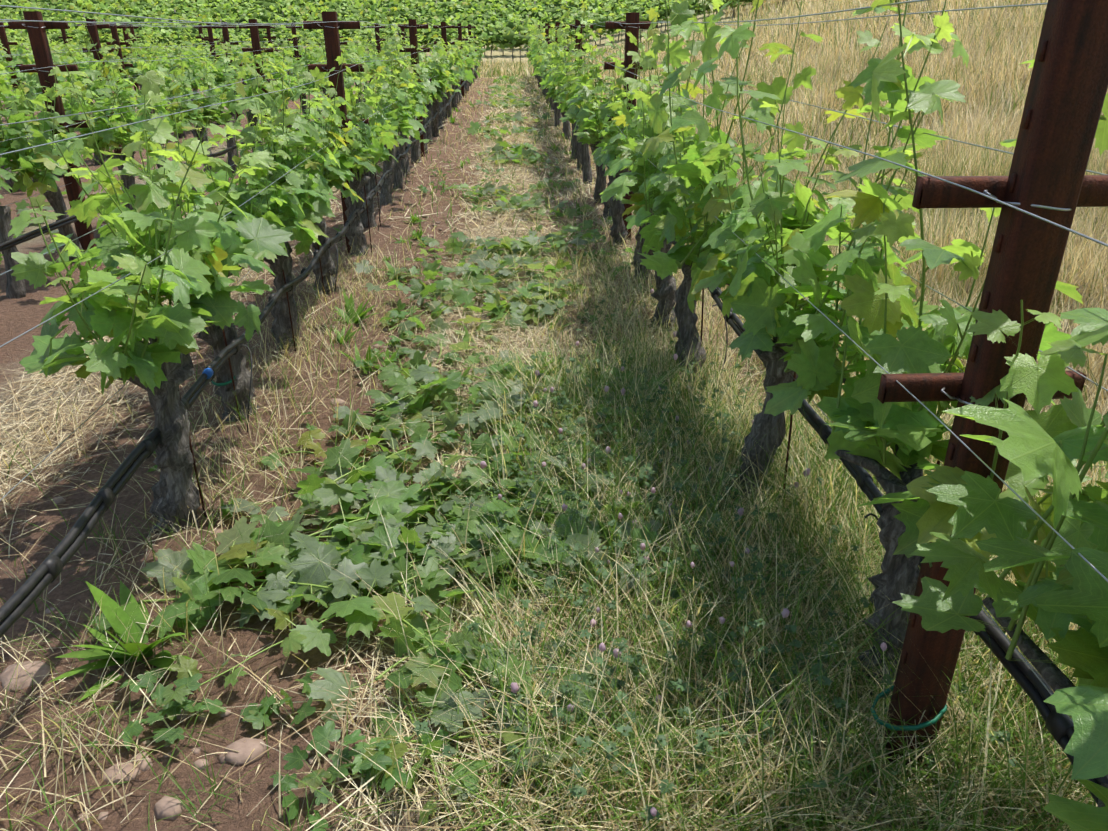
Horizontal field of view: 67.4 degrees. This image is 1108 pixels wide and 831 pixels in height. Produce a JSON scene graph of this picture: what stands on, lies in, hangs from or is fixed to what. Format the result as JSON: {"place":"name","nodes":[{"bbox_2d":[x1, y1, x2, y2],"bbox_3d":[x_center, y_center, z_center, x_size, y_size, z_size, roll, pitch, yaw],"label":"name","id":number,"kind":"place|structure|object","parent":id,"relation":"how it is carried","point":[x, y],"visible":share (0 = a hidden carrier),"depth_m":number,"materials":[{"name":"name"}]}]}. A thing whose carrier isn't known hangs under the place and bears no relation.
{"place":"outdoors","nodes":[
{"label":"outdoors","id":0,"kind":"place"},
{"bbox_2d":[0,0,1107,830],"bbox_3d":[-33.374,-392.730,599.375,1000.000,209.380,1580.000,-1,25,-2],"label":"ground","id":1,"kind":"structure","parent":0,"point":[20,316],"depth_m":2.89,"materials":[{"name":"brown soil"}]},
{"bbox_2d":[0,18,568,237],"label":"vine leaves","id":2,"kind":"object","parent":1,"relation":"on","point":[192,62],"visible":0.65,"depth_m":14.53,"materials":[{"name":"green plant"}]},
{"bbox_2d":[0,0,764,50],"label":"background grapevines","id":3,"kind":"object","parent":1,"relation":"on","point":[499,7],"visible":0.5,"depth_m":56.44,"materials":[{"name":"green plant"}]},
{"bbox_2d":[0,209,777,820],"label":"stones","id":4,"kind":"object","parent":1,"relation":"on","point":[166,807],"visible":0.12,"depth_m":1.96,"materials":[{"name":"grey stone"}]},
{"bbox_2d":[20,0,763,60],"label":"block posts","id":5,"kind":"object","parent":1,"relation":"on","point":[419,17],"visible":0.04,"depth_m":53.82,"materials":[{"name":"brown wood"}]},
{"bbox_2d":[47,101,758,776],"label":"weed rosettes","id":6,"kind":"object","parent":1,"relation":"on","point":[123,613],"visible":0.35,"depth_m":2.26,"materials":[{"name":"green plant"}]},
{"bbox_2d":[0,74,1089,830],"bbox_3d":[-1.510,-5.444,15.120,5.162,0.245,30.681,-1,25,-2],"label":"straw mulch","id":7,"kind":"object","parent":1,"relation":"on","point":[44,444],"visible":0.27,"depth_m":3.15,"materials":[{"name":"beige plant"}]},
{"bbox_2d":[0,71,1105,830],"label":"grass","id":8,"kind":"structure","parent":1,"relation":"on","point":[840,489],"depth_m":2.15,"materials":[{"name":"plant"}]},
{"bbox_2d":[0,0,1107,830],"bbox_3d":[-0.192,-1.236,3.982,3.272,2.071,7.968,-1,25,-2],"label":"vine leaves","id":9,"kind":"object","parent":1,"relation":"on","point":[980,516],"visible":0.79,"depth_m":2.38,"materials":[{"name":"green plant"}]},
{"bbox_2d":[0,0,1107,772],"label":"trellis posts","id":10,"kind":"object","parent":1,"relation":"on","point":[1062,112],"visible":0.65,"depth_m":1.44,"materials":[{"name":"brown wood"}]},
{"bbox_2d":[0,0,1107,721],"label":"trellis wires","id":11,"kind":"object","parent":10,"relation":"attached to","point":[1010,204],"visible":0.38,"depth_m":2.16,"materials":[{"name":"grey metal"}]},
{"bbox_2d":[211,232,946,730],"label":"green ties","id":12,"kind":"object","parent":10,"relation":"attached to","point":[913,728],"visible":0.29,"depth_m":1.81,"materials":[{"name":"teal plastic"}]},
{"bbox_2d":[0,66,1107,804],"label":"drip hoses","id":13,"kind":"object","parent":1,"relation":"on","point":[58,558],"visible":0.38,"depth_m":2.30,"materials":[{"name":"black plastic"}]},
{"bbox_2d":[202,368,213,378],"bbox_3d":[-1.283,-0.156,3.079,0.035,0.035,0.030,-1,25,-2],"label":"valve","id":14,"kind":"object","parent":13,"relation":"on","point":[209,372],"visible":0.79,"depth_m":3.07,"materials":[{"name":"blue plastic"}]},
{"bbox_2d":[0,61,1107,806],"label":"vine trunks","id":15,"kind":"object","parent":1,"relation":"on","point":[174,489],"visible":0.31,"depth_m":3.46,"materials":[{"name":"brown wood"}]},
{"bbox_2d":[178,172,939,516],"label":"training stakes","id":16,"kind":"object","parent":1,"relation":"on","point":[324,298],"visible":0.17,"depth_m":3.49,"materials":[{"name":"grey metal"}]},
{"bbox_2d":[413,284,1024,820],"bbox_3d":[0.267,-0.045,3.372,1.316,0.319,3.936,-1,25,-2],"label":"clover","id":17,"kind":"object","parent":1,"relation":"on","point":[585,742],"depth_m":2.24,"materials":[{"name":"green plant"}]},
{"bbox_2d":[0,0,1107,818],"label":"vine shoots","id":18,"kind":"object","parent":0,"point":[1038,566],"visible":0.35,"depth_m":2.55,"materials":[{"name":"green plant"}]},
{"bbox_2d":[88,0,1107,777],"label":"dry grass field","id":19,"kind":"structure","parent":0,"point":[992,38],"depth_m":10.20,"materials":[{"name":"plant"}]}
]}

